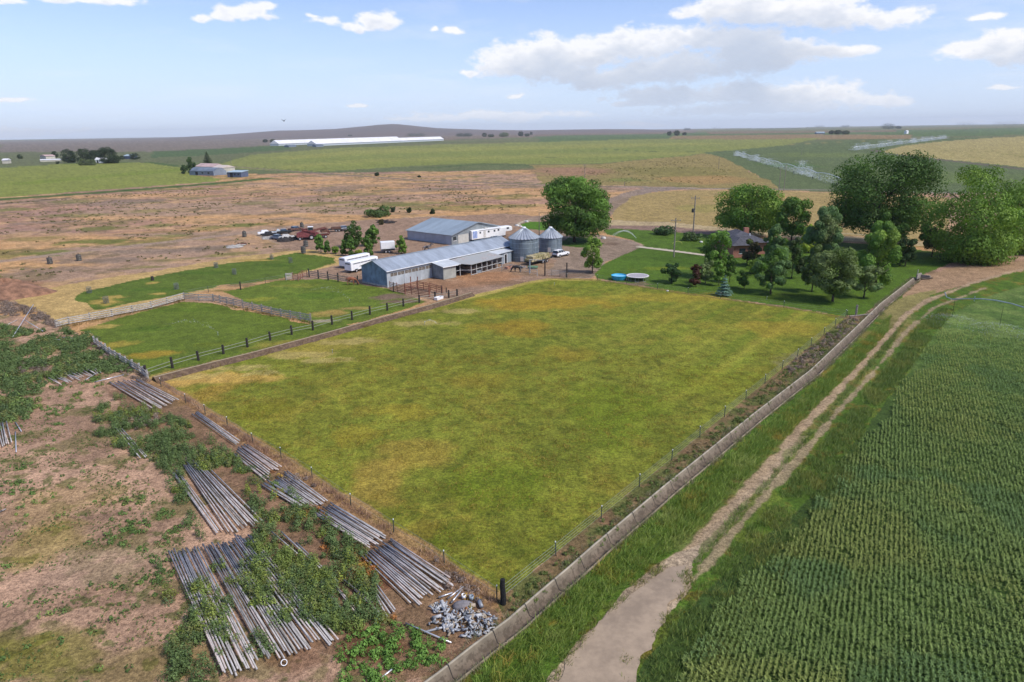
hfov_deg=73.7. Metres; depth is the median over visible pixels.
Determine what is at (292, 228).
junk car
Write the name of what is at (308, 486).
irrigation pipe
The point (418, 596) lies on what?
irrigation pipe
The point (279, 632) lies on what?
irrigation pipe
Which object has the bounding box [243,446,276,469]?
irrigation pipe
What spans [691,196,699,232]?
utility pole
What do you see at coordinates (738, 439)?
ditch edge grass
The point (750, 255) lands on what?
garden tree
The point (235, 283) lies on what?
wire fence
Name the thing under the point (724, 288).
blue spruce
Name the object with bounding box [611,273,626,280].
stock tank
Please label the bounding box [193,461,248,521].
irrigation pipe
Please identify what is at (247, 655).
irrigation pipe
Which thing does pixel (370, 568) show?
dry weeds
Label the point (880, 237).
poplar tree
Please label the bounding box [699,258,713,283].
tree
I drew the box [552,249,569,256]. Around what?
parked suv
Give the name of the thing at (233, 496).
irrigation pipe
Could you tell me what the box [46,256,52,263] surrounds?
rock jack
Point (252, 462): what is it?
irrigation pipe
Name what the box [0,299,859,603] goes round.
tumbleweeds
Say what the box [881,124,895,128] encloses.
plain tree
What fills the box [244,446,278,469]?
irrigation pipe
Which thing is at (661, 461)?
wire fence
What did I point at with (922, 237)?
crab apple
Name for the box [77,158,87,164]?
plain tree
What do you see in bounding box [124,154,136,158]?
farm shed
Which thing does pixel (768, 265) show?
garden tree
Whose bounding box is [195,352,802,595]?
pasture grass
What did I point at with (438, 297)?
trough
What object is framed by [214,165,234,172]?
farmhouse
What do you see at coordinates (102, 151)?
plain tree
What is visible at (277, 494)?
irrigation pipe
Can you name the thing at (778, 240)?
garden tree
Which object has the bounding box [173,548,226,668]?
irrigation pipe
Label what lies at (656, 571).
puddle edge grass
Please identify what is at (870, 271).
tree
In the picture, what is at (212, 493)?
irrigation pipe
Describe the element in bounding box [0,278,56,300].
dirt patch
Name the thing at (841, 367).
tall grass
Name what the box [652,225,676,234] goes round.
foundation shrub
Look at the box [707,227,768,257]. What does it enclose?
brick house
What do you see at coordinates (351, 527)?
irrigation pipe
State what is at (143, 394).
irrigation pipe
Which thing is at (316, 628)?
irrigation pipe
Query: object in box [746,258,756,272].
garden tree
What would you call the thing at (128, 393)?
irrigation pipe
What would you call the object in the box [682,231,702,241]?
foundation shrub
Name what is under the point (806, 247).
yellow shrub
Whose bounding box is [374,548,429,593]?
irrigation pipe
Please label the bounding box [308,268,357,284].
plank fence
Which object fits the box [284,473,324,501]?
irrigation pipe
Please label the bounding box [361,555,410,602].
irrigation pipe
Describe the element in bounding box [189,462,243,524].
irrigation pipe
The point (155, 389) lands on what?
irrigation pipe
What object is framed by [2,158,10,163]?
farm shed
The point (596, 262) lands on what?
young tree
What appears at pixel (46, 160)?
farm shed
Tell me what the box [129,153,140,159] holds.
plain tree
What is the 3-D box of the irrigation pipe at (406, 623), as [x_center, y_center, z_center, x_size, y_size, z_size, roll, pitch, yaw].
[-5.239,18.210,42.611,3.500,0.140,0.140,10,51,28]
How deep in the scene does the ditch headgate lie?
138.57 m
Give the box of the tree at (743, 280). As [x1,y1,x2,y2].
[736,270,749,287]
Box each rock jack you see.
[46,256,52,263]
[76,254,81,260]
[301,246,305,252]
[303,239,307,246]
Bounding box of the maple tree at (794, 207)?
[774,196,813,242]
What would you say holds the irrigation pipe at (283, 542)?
on the ground at (538, 314)
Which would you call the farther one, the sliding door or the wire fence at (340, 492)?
the sliding door
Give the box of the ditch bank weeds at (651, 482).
[508,319,853,614]
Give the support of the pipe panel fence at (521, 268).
on the ground at (538, 314)
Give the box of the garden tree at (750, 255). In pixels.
[742,239,762,262]
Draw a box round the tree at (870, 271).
[852,264,883,297]
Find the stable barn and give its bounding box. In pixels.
[361,236,509,287]
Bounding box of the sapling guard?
[102,295,108,303]
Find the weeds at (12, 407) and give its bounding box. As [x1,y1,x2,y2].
[0,321,134,430]
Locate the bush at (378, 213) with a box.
[364,205,390,217]
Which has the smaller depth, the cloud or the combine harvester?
the combine harvester
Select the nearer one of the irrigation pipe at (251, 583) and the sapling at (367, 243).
the irrigation pipe at (251, 583)
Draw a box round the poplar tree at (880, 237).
[856,220,901,285]
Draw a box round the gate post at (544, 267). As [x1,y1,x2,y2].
[544,260,545,275]
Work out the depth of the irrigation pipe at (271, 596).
43.59 m
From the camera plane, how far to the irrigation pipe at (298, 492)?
59.00 m
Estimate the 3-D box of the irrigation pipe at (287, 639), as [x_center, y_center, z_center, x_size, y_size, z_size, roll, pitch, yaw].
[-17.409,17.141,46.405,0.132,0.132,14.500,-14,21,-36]
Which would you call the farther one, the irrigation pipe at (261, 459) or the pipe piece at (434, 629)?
the irrigation pipe at (261, 459)
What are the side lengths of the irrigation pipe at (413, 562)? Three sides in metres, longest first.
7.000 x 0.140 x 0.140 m
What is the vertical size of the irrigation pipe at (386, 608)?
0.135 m
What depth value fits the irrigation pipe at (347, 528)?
53.79 m
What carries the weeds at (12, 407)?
on the ground at (538, 314)
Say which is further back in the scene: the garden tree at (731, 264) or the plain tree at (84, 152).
the plain tree at (84, 152)
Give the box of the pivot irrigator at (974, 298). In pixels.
[944,292,1023,321]
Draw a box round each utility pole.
[671,218,680,256]
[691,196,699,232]
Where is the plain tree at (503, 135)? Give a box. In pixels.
[499,132,508,136]
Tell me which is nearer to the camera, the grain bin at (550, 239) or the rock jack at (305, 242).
the grain bin at (550, 239)
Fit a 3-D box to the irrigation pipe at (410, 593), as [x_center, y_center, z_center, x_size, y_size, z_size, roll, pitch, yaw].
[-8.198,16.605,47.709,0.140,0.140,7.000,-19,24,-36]
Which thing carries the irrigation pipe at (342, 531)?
on the ground at (538, 314)
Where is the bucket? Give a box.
[469,594,473,600]
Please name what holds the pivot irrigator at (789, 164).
on the ground at (538, 314)
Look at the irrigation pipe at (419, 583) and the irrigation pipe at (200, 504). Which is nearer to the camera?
the irrigation pipe at (419, 583)
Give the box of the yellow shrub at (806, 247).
[800,224,815,252]
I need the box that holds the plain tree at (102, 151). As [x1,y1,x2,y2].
[96,147,117,163]
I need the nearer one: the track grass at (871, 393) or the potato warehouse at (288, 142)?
the track grass at (871, 393)
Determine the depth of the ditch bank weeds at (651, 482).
67.07 m
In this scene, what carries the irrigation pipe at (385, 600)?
on the ground at (538, 314)
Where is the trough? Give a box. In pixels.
[434,296,442,299]
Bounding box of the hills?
[134,124,679,139]
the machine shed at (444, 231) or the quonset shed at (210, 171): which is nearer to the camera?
the machine shed at (444, 231)
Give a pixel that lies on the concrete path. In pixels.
(671, 250)
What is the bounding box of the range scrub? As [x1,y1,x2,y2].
[0,158,729,281]
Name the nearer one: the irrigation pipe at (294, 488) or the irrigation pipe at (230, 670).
the irrigation pipe at (230, 670)
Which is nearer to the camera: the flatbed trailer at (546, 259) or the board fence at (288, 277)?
the board fence at (288, 277)
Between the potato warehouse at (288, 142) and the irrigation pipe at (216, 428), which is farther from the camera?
the potato warehouse at (288, 142)
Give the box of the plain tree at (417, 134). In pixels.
[405,132,427,135]
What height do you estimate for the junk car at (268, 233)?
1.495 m
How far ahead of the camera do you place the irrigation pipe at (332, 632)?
46.30 m
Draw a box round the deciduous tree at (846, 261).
[809,247,864,301]
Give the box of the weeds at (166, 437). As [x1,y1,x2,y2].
[91,391,389,681]
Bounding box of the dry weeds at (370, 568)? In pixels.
[270,471,481,622]
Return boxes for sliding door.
[458,232,469,243]
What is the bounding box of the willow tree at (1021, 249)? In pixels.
[991,179,1023,254]
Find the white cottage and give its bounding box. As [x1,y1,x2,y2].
[94,157,106,162]
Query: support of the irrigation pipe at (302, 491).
on the ground at (538, 314)
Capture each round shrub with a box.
[331,246,338,252]
[660,262,682,282]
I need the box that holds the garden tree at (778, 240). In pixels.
[763,223,787,259]
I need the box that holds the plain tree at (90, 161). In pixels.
[86,159,96,164]
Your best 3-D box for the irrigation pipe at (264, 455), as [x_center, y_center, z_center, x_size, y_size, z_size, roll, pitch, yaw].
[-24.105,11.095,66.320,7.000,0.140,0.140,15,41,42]
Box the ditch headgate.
[916,269,929,278]
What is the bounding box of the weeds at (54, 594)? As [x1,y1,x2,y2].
[0,417,188,681]
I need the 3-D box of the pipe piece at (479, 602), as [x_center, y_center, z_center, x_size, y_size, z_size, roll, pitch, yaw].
[-2.092,17.359,45.090,0.280,0.266,0.600,-7,18,-18]
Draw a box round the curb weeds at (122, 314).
[56,295,470,382]
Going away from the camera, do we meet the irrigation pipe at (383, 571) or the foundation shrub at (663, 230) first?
the irrigation pipe at (383, 571)
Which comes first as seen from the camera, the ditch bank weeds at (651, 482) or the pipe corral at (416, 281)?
the ditch bank weeds at (651, 482)
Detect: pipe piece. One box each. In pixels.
[424,623,454,632]
[467,613,483,616]
[477,599,483,607]
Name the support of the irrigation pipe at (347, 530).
on the ground at (538, 314)
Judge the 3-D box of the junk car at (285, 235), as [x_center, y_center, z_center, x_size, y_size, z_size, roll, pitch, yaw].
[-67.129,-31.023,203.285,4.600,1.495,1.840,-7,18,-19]
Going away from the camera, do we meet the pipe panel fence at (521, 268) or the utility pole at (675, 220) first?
the pipe panel fence at (521, 268)
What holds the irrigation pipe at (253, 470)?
on the ground at (538, 314)
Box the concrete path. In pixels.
[638,246,704,255]
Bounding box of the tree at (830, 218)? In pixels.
[802,205,843,256]
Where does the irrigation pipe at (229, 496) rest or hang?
on the ground at (538, 314)
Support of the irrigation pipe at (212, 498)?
on the irrigation pipe
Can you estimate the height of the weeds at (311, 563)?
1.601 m
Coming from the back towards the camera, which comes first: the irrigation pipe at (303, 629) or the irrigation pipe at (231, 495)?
the irrigation pipe at (231, 495)
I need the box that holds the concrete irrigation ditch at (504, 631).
[424,277,920,681]
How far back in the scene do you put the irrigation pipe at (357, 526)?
53.92 m
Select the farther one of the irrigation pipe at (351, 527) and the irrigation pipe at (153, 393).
the irrigation pipe at (153, 393)
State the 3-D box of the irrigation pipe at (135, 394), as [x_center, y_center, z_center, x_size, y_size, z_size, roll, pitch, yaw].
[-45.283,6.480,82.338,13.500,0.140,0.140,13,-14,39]
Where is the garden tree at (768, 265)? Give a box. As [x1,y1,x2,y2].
[751,247,791,293]
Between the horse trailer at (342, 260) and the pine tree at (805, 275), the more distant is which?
the horse trailer at (342, 260)
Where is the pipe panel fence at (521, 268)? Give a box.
[502,264,535,273]
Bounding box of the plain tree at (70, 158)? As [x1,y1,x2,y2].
[60,149,76,162]
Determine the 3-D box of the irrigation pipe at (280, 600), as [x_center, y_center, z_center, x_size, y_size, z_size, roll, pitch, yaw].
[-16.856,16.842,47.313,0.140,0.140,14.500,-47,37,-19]
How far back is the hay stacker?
204.32 m
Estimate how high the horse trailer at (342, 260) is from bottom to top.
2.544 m
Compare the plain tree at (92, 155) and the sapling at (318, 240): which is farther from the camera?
the plain tree at (92, 155)
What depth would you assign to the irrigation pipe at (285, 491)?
59.21 m
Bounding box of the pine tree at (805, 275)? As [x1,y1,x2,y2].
[799,244,822,291]
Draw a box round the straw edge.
[158,380,498,606]
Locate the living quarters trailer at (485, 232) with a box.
[470,225,511,239]
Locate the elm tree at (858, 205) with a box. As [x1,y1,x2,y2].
[824,148,952,237]
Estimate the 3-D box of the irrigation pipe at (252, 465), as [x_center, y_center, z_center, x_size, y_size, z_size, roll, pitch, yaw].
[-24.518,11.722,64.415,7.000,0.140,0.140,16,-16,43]
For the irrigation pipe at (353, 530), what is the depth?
53.30 m
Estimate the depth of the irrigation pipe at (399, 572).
48.31 m
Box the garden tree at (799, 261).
[785,237,806,278]
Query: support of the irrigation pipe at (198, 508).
on the ground at (538, 314)
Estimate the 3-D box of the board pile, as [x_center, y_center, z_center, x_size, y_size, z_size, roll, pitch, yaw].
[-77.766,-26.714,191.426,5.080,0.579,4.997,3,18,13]
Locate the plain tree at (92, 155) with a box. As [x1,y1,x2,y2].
[88,150,98,162]
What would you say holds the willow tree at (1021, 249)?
on the ground at (538, 314)
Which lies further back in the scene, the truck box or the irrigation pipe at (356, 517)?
the truck box
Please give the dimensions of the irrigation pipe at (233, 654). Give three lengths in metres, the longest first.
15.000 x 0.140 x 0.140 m
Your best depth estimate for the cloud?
61991.99 m
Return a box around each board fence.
[54,293,183,327]
[92,336,148,378]
[183,292,212,300]
[212,294,311,321]
[285,273,292,279]
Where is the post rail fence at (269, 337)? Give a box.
[143,289,457,376]
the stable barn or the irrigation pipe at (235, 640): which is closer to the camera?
the irrigation pipe at (235, 640)
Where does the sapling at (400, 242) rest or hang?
on the ground at (538, 314)
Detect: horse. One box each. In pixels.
[346,277,358,284]
[510,265,521,271]
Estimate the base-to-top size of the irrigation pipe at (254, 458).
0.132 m
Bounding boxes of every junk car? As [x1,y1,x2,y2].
[261,231,276,235]
[270,234,281,238]
[277,229,291,233]
[279,234,294,237]
[288,226,301,231]
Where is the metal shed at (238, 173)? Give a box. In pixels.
[227,170,248,176]
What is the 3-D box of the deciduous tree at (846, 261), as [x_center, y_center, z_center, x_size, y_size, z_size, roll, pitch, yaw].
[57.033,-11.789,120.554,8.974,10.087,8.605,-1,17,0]
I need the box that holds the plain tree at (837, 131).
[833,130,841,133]
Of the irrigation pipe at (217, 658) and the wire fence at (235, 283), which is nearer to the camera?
the irrigation pipe at (217, 658)
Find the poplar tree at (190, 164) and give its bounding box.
[185,157,195,172]
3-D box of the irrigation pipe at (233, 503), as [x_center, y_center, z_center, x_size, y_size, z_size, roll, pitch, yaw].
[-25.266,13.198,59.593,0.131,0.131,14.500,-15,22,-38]
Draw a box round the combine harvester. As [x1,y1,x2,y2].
[296,226,316,239]
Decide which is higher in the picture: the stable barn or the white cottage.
the white cottage
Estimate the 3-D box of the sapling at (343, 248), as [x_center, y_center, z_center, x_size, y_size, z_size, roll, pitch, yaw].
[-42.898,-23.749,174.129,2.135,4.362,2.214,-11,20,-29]
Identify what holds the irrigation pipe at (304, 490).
on the ground at (538, 314)
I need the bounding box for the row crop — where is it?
[675,327,1023,681]
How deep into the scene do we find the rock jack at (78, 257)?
173.01 m
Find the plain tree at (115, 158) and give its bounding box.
[109,155,120,162]
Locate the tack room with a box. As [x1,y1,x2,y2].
[481,248,512,263]
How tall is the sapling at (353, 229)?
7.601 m
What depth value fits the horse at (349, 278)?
140.68 m
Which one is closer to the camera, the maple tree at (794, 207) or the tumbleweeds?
the tumbleweeds
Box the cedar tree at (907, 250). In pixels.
[896,237,917,265]
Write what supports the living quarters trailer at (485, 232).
on the ground at (538, 314)
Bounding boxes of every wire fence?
[159,378,496,599]
[184,275,285,294]
[506,309,846,590]
[575,274,847,314]
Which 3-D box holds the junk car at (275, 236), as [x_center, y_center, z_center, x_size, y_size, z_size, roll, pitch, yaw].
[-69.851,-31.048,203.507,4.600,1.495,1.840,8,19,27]
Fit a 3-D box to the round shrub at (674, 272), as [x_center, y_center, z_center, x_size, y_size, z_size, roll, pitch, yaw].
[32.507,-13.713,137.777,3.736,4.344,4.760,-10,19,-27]
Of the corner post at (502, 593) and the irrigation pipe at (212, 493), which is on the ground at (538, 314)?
the corner post at (502, 593)
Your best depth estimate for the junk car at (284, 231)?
214.24 m
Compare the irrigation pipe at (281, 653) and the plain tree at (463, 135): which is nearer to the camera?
the irrigation pipe at (281, 653)
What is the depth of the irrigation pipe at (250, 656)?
43.26 m
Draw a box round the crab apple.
[918,223,943,256]
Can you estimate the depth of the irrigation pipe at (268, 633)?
44.95 m
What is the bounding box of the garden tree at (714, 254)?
[700,230,732,276]
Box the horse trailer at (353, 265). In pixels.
[344,256,377,271]
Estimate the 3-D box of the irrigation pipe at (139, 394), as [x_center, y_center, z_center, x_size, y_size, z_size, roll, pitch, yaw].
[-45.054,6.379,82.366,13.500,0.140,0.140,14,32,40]
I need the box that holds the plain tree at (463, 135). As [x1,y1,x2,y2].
[455,132,472,136]
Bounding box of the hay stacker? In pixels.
[313,227,329,237]
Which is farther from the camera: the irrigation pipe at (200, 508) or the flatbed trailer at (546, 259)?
the flatbed trailer at (546, 259)
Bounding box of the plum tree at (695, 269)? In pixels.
[689,264,701,286]
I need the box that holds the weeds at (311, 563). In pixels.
[182,536,365,633]
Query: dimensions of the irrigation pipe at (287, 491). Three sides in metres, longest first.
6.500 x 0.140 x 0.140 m
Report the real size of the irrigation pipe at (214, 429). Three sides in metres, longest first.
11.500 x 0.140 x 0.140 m
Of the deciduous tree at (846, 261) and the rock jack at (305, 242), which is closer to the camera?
the deciduous tree at (846, 261)
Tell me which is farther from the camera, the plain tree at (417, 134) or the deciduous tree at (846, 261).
the plain tree at (417, 134)
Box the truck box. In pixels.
[380,240,399,252]
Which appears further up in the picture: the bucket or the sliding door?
the sliding door
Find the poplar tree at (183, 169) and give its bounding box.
[180,165,188,173]
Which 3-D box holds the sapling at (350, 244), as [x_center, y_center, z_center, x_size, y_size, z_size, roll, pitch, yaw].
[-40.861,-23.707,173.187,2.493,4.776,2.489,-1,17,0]
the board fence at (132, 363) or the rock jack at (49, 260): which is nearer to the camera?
the board fence at (132, 363)
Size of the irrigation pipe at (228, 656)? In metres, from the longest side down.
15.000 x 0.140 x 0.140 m
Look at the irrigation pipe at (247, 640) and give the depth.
44.63 m
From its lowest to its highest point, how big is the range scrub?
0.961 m
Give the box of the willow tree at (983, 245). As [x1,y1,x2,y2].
[922,164,1023,266]
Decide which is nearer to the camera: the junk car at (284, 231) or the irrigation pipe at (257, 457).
the irrigation pipe at (257, 457)
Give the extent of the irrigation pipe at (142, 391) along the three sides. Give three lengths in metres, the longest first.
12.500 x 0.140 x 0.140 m
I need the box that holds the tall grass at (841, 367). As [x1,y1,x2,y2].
[467,314,892,681]
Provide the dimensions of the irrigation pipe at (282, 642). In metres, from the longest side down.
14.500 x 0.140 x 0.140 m
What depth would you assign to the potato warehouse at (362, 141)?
1957.28 m
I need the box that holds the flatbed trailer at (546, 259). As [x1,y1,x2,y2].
[524,257,551,262]
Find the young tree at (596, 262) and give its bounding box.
[580,235,602,272]
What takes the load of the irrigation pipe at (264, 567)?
on the ground at (538, 314)
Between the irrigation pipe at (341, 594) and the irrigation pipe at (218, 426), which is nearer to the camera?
the irrigation pipe at (341, 594)
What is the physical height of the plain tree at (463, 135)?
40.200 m
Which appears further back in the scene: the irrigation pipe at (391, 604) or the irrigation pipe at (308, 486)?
the irrigation pipe at (308, 486)
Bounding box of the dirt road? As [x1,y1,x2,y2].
[558,564,686,681]
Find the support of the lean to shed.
on the ground at (538, 314)
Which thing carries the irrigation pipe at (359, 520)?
on the ground at (538, 314)
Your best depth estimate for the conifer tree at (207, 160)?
661.41 m
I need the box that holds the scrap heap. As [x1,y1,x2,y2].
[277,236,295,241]
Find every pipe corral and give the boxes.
[292,270,307,280]
[389,281,429,294]
[404,280,442,293]
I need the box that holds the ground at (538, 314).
[0,124,1023,681]
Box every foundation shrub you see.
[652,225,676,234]
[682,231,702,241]
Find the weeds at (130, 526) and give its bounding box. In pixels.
[0,364,344,681]
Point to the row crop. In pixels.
(896, 559)
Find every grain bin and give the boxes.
[508,227,539,261]
[539,226,562,252]
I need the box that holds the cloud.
[0,0,1023,137]
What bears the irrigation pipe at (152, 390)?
on the irrigation pipe at (153, 393)
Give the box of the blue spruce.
[715,275,732,295]
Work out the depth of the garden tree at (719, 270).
134.33 m
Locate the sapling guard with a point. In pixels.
(107, 300)
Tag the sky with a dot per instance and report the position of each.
(142, 69)
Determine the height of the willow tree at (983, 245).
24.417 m
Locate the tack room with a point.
(506, 253)
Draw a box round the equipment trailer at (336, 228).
[328,226,347,231]
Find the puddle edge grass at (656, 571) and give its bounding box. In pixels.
[549,561,701,681]
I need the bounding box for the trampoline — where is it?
[626,273,648,281]
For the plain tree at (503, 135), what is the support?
on the ground at (538, 314)
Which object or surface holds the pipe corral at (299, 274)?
on the ground at (538, 314)
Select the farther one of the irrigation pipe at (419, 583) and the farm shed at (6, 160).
the farm shed at (6, 160)
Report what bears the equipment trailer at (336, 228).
on the ground at (538, 314)
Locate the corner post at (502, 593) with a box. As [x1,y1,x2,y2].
[500,578,505,605]
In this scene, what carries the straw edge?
on the ground at (538, 314)
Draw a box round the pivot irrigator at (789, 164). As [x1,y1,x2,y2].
[741,153,840,185]
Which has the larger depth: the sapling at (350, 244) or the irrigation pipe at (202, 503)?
the sapling at (350, 244)
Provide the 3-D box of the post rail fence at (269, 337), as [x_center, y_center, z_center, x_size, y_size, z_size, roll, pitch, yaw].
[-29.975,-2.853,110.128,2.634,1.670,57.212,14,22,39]
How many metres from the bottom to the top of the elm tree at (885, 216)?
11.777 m
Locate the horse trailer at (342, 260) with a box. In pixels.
[339,253,369,266]
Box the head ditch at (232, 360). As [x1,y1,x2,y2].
[152,292,474,382]
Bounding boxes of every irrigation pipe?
[109,381,151,407]
[114,382,160,408]
[118,381,160,407]
[121,382,165,405]
[123,379,163,403]
[127,380,168,402]
[131,380,172,400]
[132,381,171,403]
[136,379,174,399]
[140,380,178,399]
[168,550,223,671]
[171,550,225,672]
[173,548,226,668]
[174,472,217,532]
[175,476,216,533]
[176,470,218,530]
[177,470,222,530]
[177,551,232,674]
[178,550,235,671]
[182,548,238,669]
[182,552,236,675]
[183,464,228,531]
[184,549,241,670]
[185,464,233,531]
[185,547,242,661]
[186,461,238,525]
[187,465,237,531]
[187,548,247,668]
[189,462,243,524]
[191,466,243,528]
[191,551,249,668]
[192,414,236,444]
[192,548,254,668]
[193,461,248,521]
[194,546,254,658]
[195,412,236,442]
[196,411,238,442]
[196,552,257,669]
[197,411,239,440]
[197,463,254,523]
[197,546,258,660]
[198,470,247,525]
[201,468,253,525]
[202,460,261,519]
[202,543,264,654]
[205,469,255,521]
[206,546,269,658]
[207,470,257,522]
[208,544,270,656]
[210,545,272,651]
[211,542,279,651]
[213,547,280,658]
[216,547,284,658]
[217,542,285,650]
[221,544,290,654]
[222,541,294,647]
[222,543,292,653]
[223,546,297,653]
[225,542,299,649]
[228,541,302,648]
[231,543,307,649]
[232,540,306,645]
[234,534,316,639]
[234,538,310,641]
[234,541,310,648]
[235,538,312,642]
[236,450,268,474]
[236,453,269,477]
[237,448,268,471]
[237,535,319,639]
[238,446,269,470]
[240,535,314,634]
[241,445,272,469]
[241,460,265,480]
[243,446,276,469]
[243,538,330,645]
[244,444,277,466]
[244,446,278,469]
[246,537,331,643]
[247,444,281,466]
[247,534,331,640]
[251,535,338,639]
[261,484,299,507]
[263,483,301,505]
[265,482,301,504]
[265,555,333,640]
[267,479,305,502]
[268,480,305,503]
[270,531,299,555]
[276,479,312,504]
[277,476,314,501]
[278,479,317,504]
[280,476,321,504]
[282,533,321,568]
[284,471,320,497]
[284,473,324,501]
[284,475,322,503]
[287,470,327,500]
[295,542,337,581]
[317,515,369,547]
[319,509,368,542]
[319,512,369,545]
[322,506,373,538]
[323,511,375,544]
[326,506,377,537]
[326,511,378,544]
[328,505,379,536]
[329,509,381,541]
[330,502,381,532]
[332,506,385,538]
[333,504,385,536]
[336,589,355,611]
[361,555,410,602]
[366,551,419,597]
[367,556,419,604]
[369,550,424,595]
[370,551,422,598]
[370,555,421,604]
[370,584,389,613]
[371,549,426,594]
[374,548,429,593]
[375,544,430,588]
[376,584,395,609]
[376,589,394,611]
[378,548,432,594]
[379,547,438,590]
[382,542,442,582]
[382,545,439,587]
[383,548,440,592]
[386,543,445,583]
[386,546,443,589]
[390,538,450,577]
[390,539,448,580]
[392,542,451,583]
[393,544,453,585]
[405,622,451,642]
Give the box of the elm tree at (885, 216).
[868,207,910,250]
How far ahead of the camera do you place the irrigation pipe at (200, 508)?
56.67 m
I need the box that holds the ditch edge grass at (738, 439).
[426,276,923,681]
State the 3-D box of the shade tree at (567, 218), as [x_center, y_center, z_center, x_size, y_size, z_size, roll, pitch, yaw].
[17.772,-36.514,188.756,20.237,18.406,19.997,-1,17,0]
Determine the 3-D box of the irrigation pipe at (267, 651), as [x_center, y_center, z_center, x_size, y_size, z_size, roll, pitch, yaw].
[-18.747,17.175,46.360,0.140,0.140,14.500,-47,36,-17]
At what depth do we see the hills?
6535.48 m
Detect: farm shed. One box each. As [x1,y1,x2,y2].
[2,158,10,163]
[40,154,55,158]
[40,159,60,161]
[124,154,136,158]
[312,144,323,146]
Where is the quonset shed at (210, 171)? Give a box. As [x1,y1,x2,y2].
[189,167,226,175]
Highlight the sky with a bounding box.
[0,0,1023,139]
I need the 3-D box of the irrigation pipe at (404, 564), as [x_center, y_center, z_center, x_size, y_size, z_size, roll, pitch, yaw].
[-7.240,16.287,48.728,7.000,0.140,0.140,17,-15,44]
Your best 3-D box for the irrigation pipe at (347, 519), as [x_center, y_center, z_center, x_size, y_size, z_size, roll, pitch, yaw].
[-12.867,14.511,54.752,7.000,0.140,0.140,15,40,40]
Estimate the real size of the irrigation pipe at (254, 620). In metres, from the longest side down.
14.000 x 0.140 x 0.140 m
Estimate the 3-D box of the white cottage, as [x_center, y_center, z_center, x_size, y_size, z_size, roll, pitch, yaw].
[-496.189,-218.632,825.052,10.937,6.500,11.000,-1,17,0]
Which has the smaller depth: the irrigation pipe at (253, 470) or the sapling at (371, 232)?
the irrigation pipe at (253, 470)
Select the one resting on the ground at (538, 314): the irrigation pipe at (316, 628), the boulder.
the boulder
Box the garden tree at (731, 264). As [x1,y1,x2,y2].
[724,254,737,281]
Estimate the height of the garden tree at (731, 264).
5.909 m
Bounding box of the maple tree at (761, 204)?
[712,183,784,234]
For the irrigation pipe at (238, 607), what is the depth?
45.55 m
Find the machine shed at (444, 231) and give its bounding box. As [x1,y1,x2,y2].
[406,218,498,244]
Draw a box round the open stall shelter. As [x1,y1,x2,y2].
[452,252,503,275]
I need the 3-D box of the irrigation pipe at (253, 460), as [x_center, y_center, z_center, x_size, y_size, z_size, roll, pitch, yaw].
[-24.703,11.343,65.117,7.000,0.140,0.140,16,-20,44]
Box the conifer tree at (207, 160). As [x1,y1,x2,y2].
[204,153,212,162]
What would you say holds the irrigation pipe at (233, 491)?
on the ground at (538, 314)
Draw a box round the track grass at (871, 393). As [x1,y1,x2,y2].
[640,306,954,681]
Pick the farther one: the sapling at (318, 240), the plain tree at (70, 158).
the plain tree at (70, 158)
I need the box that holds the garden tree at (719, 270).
[712,264,724,285]
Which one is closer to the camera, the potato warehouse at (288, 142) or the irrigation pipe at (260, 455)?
the irrigation pipe at (260, 455)
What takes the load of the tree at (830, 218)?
on the ground at (538, 314)
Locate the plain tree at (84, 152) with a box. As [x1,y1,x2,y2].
[76,148,89,162]
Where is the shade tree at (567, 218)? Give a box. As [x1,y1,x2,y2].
[540,176,612,241]
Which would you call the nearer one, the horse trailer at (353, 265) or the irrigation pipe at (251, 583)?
the irrigation pipe at (251, 583)
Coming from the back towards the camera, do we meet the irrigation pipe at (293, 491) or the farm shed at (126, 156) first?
the farm shed at (126, 156)
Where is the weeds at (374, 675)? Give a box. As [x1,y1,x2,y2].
[332,619,448,681]
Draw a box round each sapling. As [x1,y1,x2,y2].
[314,234,324,249]
[324,240,330,252]
[340,239,347,254]
[343,220,362,246]
[346,239,355,254]
[361,235,373,255]
[365,224,380,244]
[395,235,406,253]
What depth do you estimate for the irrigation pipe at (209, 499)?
58.12 m
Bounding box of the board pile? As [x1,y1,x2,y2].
[226,244,245,247]
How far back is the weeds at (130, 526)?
54.86 m
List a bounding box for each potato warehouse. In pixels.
[270,137,397,145]
[307,137,443,145]
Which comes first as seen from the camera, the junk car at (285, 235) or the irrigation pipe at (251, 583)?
the irrigation pipe at (251, 583)
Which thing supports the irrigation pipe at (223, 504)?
on the ground at (538, 314)
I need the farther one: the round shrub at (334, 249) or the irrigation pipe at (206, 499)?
the round shrub at (334, 249)
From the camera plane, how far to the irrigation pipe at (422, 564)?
48.89 m
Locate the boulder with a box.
[453,600,472,610]
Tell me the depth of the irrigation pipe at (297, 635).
43.27 m
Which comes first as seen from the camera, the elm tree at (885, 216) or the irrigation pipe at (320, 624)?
the irrigation pipe at (320, 624)
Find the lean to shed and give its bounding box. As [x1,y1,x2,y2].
[432,259,459,279]
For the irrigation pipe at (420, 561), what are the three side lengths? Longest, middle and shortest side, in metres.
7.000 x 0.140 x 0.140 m
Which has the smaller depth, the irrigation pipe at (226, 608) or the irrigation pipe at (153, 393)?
the irrigation pipe at (226, 608)
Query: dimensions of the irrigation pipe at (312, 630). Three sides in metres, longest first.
15.000 x 0.140 x 0.140 m
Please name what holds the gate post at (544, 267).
on the ground at (538, 314)

